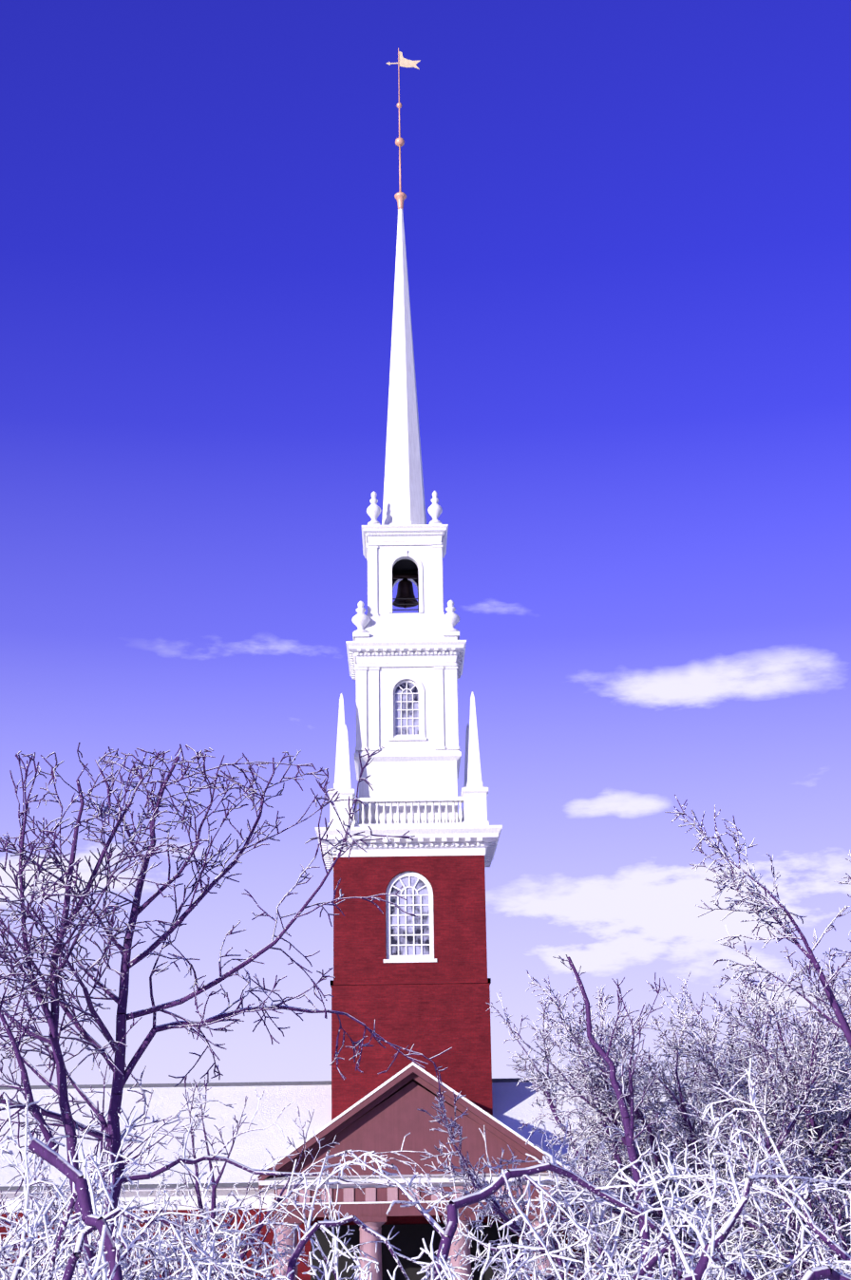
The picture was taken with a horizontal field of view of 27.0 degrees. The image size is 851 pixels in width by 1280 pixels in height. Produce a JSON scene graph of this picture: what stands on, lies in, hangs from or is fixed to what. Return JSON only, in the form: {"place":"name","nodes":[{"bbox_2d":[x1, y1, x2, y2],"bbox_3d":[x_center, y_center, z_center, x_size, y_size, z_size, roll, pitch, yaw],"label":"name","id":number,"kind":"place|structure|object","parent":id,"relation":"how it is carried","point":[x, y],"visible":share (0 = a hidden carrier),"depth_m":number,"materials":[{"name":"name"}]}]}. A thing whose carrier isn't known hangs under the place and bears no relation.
{"place":"outdoors","nodes":[
{"label":"outdoors","id":0,"kind":"place"},
{"bbox_2d":[115,1089,462,1238],"bbox_3d":[-2.269,8.944,30.244,5.777,2.487,2.750,-1,-17,-1],"label":"tree branch","id":1,"kind":"object","parent":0,"point":[154,1173],"visible":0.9,"depth_m":30.06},
{"bbox_2d":[0,1075,782,1190],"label":"roof trim","id":2,"kind":"structure","parent":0,"point":[241,1184],"depth_m":69.51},
{"bbox_2d":[392,559,418,612],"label":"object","id":3,"kind":"object","parent":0,"point":[404,566],"visible":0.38,"depth_m":76.80,"materials":[{"name":"black metal"}]},
{"bbox_2d":[330,855,492,1120],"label":"brick tower","id":4,"kind":"structure","parent":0,"point":[428,1010],"depth_m":67.83,"materials":[{"name":"red brick"}]},
{"bbox_2d":[314,207,502,962],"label":"steeple","id":5,"kind":"object","parent":4,"relation":"on","point":[422,651],"visible":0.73,"depth_m":72.27,"materials":[{"name":"white paint"}]},
{"bbox_2d":[394,47,406,208],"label":"finial rod","id":6,"kind":"object","parent":5,"relation":"on","point":[400,197],"visible":0.94,"depth_m":81.72,"materials":[{"name":"metal"}]},
{"bbox_2d":[386,51,419,69],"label":"weather vane","id":7,"kind":"object","parent":6,"relation":"attached to","point":[404,62],"visible":1,"depth_m":83.24,"materials":[{"name":"metal"}]},
{"bbox_2d":[392,573,418,607],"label":"bell","id":8,"kind":"object","parent":5,"relation":"attached to","point":[404,590],"visible":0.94,"depth_m":75.49,"materials":[{"name":"brown metal"}]},
{"bbox_2d":[351,490,462,824],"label":"tower urn balusters","id":9,"kind":"object","parent":5,"relation":"attached to","point":[361,619],"visible":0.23,"depth_m":72.97,"materials":[{"name":"white paint"}]},
{"bbox_2d":[385,682,433,957],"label":"windows","id":10,"kind":"structure","parent":5,"relation":"in","point":[409,919],"depth_m":69.06,"materials":[{"name":"white glass"}]},
{"bbox_2d":[0,1061,850,1185],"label":"roof","id":11,"kind":"structure","parent":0,"point":[513,1107],"depth_m":66.42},
{"bbox_2d":[0,0,850,1085],"label":"sky","id":12,"kind":"structure","parent":0,"point":[627,223],"materials":[{"name":"blue"}]},
{"label":"snowy ground","id":13,"kind":"object","parent":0,"visible":0},
{"bbox_2d":[0,1046,212,1274],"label":"tree","id":14,"kind":"object","parent":13,"relation":"on","point":[128,1146],"visible":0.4,"depth_m":43.18,"materials":[{"name":"plant"}]},
{"bbox_2d":[0,1189,240,1279],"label":"tree","id":15,"kind":"object","parent":13,"relation":"on","point":[165,1206],"visible":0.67,"depth_m":21.68,"materials":[{"name":"white plant"}]},
{"bbox_2d":[0,1155,278,1279],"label":"tree limb","id":16,"kind":"object","parent":15,"relation":"attached to","point":[70,1268],"visible":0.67,"depth_m":19.56,"materials":[{"name":"white plant"}]},
{"bbox_2d":[285,1148,460,1279],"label":"tree limb","id":17,"kind":"object","parent":15,"relation":"attached to","point":[305,1239],"visible":0.88,"depth_m":21.23,"materials":[{"name":"white plant"}]},
{"bbox_2d":[0,1152,256,1279],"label":"shrub","id":18,"kind":"object","parent":13,"relation":"on","point":[5,1257],"visible":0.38,"depth_m":37.20,"materials":[{"name":"white plant"}]},
{"bbox_2d":[0,1164,271,1279],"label":"shrub","id":19,"kind":"object","parent":13,"relation":"on","point":[119,1205],"visible":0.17,"depth_m":46.84,"materials":[{"name":"white plant"}]},
{"bbox_2d":[0,1129,323,1279],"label":"shrub","id":20,"kind":"object","parent":13,"relation":"on","point":[230,1248],"visible":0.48,"depth_m":25.19,"materials":[{"name":"white plant"}]},
{"bbox_2d":[22,1171,315,1279],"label":"shrub","id":21,"kind":"object","parent":13,"relation":"on","point":[206,1223],"visible":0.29,"depth_m":47.09,"materials":[{"name":"white plant"}]},
{"bbox_2d":[0,1075,339,1279],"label":"shrub","id":22,"kind":"object","parent":13,"relation":"on","point":[213,1206],"visible":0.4,"depth_m":46.88,"materials":[{"name":"white plant"}]},
{"bbox_2d":[81,1206,369,1279],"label":"tree","id":23,"kind":"object","parent":13,"relation":"on","point":[103,1266],"visible":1,"depth_m":11.53,"materials":[{"name":"white plant"}]},
{"bbox_2d":[16,1137,122,1279],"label":"tree limb","id":24,"kind":"object","parent":23,"relation":"attached to","point":[59,1162],"visible":0.98,"depth_m":16.61,"materials":[{"name":"purple plant"}]},
{"bbox_2d":[0,742,451,1279],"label":"tree","id":25,"kind":"object","parent":13,"relation":"on","point":[59,957],"visible":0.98,"depth_m":30.10,"materials":[{"name":"purple plant"}]},
{"bbox_2d":[27,1109,473,1279],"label":"shrub","id":26,"kind":"object","parent":13,"relation":"on","point":[154,1253],"visible":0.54,"depth_m":22.57,"materials":[{"name":"white plant"}]},
{"bbox_2d":[0,1093,503,1279],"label":"shrub","id":27,"kind":"object","parent":13,"relation":"on","point":[26,1249],"visible":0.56,"depth_m":20.95,"materials":[{"name":"white plant"}]},
{"bbox_2d":[0,1203,619,1279],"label":"church brick walls","id":28,"kind":"structure","parent":13,"relation":"on","point":[302,1267],"depth_m":61.96,"materials":[{"name":"red brick"}]},
{"bbox_2d":[0,1174,603,1278],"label":"cornice","id":29,"kind":"structure","parent":28,"relation":"attached to","point":[222,1193],"depth_m":61.85,"materials":[{"name":"white paint"}]},
{"bbox_2d":[121,1222,517,1279],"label":"dark church openings","id":30,"kind":"object","parent":28,"relation":"in","point":[406,1240],"visible":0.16,"depth_m":61.79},
{"bbox_2d":[258,1065,568,1223],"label":"pediment","id":31,"kind":"structure","parent":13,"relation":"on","point":[387,1117],"depth_m":58.66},
{"bbox_2d":[273,1219,554,1279],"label":"columns","id":32,"kind":"structure","parent":31,"relation":"attached to","point":[368,1249],"depth_m":57.78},
{"bbox_2d":[277,1185,550,1203],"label":"church portico triglyphs","id":33,"kind":"object","parent":31,"relation":"attached to","point":[370,1194],"visible":0.44,"depth_m":58.09,"materials":[{"name":"paint"}]},
{"bbox_2d":[250,1162,603,1279],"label":"shrub","id":34,"kind":"object","parent":13,"relation":"on","point":[333,1268],"visible":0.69,"depth_m":34.79,"materials":[{"name":"white plant"}]},
{"bbox_2d":[251,1190,722,1279],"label":"shrub","id":35,"kind":"object","parent":13,"relation":"on","point":[710,1247],"visible":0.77,"depth_m":18.40,"materials":[{"name":"white plant"}]},
{"bbox_2d":[335,1147,677,1279],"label":"tree limb","id":36,"kind":"object","parent":35,"relation":"on","point":[447,1233],"visible":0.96,"depth_m":19.93,"materials":[{"name":"purple plant"}]},
{"bbox_2d":[437,1168,631,1279],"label":"tree","id":37,"kind":"object","parent":13,"relation":"on","point":[526,1249],"visible":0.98,"depth_m":13.02,"materials":[{"name":"white plant"}]},
{"bbox_2d":[552,954,676,1278],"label":"tree trunk","id":38,"kind":"object","parent":13,"relation":"on","point":[628,1121],"visible":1,"depth_m":31.02,"materials":[{"name":"purple plant"}]},
{"bbox_2d":[408,1110,847,1279],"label":"shrub","id":39,"kind":"object","parent":13,"relation":"on","point":[604,1240],"visible":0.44,"depth_m":37.15,"materials":[{"name":"white plant"}]},
{"bbox_2d":[416,962,850,1279],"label":"tree","id":40,"kind":"object","parent":13,"relation":"on","point":[493,1204],"visible":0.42,"depth_m":38.88,"materials":[{"name":"white plant"}]},
{"bbox_2d":[502,1156,792,1279],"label":"tree","id":41,"kind":"object","parent":13,"relation":"on","point":[650,1262],"visible":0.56,"depth_m":23.71,"materials":[{"name":"white plant"}]},
{"bbox_2d":[484,984,850,1279],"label":"tree","id":42,"kind":"object","parent":13,"relation":"on","point":[546,1094],"visible":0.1,"depth_m":48.14,"materials":[{"name":"white plant"}]},
{"bbox_2d":[511,992,850,1261],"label":"tree","id":43,"kind":"object","parent":13,"relation":"on","point":[681,1107],"visible":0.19,"depth_m":42.01,"materials":[{"name":"purple plant"}]},
{"bbox_2d":[532,975,840,1265],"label":"tree","id":44,"kind":"object","parent":13,"relation":"on","point":[764,1010],"visible":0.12,"depth_m":50.53,"materials":[{"name":"purple plant"}]},
{"bbox_2d":[535,1142,850,1279],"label":"shrub","id":45,"kind":"object","parent":13,"relation":"on","point":[689,1209],"visible":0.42,"depth_m":22.62,"materials":[{"name":"white plant"}]},
{"bbox_2d":[550,1002,850,1279],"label":"tree","id":46,"kind":"object","parent":13,"relation":"on","point":[638,1115],"visible":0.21,"depth_m":42.09,"materials":[{"name":"purple plant"}]},
{"bbox_2d":[601,1081,825,1279],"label":"tree","id":47,"kind":"object","parent":13,"relation":"on","point":[693,1243],"visible":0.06,"depth_m":37.35,"materials":[{"name":"white plant"}]},
{"bbox_2d":[621,955,850,1235],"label":"tree","id":48,"kind":"object","parent":13,"relation":"on","point":[744,1062],"visible":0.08,"depth_m":45.65,"materials":[{"name":"purple plant"}]},
{"bbox_2d":[627,1057,850,1279],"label":"tree","id":49,"kind":"object","parent":13,"relation":"on","point":[816,1231],"visible":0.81,"depth_m":20.61,"materials":[{"name":"white plant"}]},
{"bbox_2d":[632,1146,850,1279],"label":"stub tree","id":50,"kind":"object","parent":49,"relation":"attached to","point":[722,1235],"visible":0.92,"depth_m":18.07,"materials":[{"name":"white plant"}]},
{"bbox_2d":[800,1260,850,1279],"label":"tree limb","id":51,"kind":"object","parent":49,"relation":"attached to","point":[821,1272],"visible":1,"depth_m":15.38,"materials":[{"name":"purple plant"}]},
{"bbox_2d":[642,956,850,1167],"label":"tree","id":52,"kind":"object","parent":13,"relation":"on","point":[791,1030],"visible":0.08,"depth_m":49.86,"materials":[{"name":"purple plant"}]},
{"bbox_2d":[664,794,850,1048],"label":"tree","id":53,"kind":"object","parent":13,"relation":"on","point":[841,1024],"visible":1,"depth_m":34.82,"materials":[{"name":"purple plant"}]},
{"bbox_2d":[670,1053,850,1279],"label":"tree","id":54,"kind":"object","parent":13,"relation":"on","point":[792,1152],"visible":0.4,"depth_m":36.84,"materials":[{"name":"white plant"}]},
{"bbox_2d":[701,968,850,1279],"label":"tree","id":55,"kind":"object","parent":13,"relation":"on","point":[843,1147],"visible":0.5,"depth_m":39.53,"materials":[{"name":"purple plant"}]}
]}

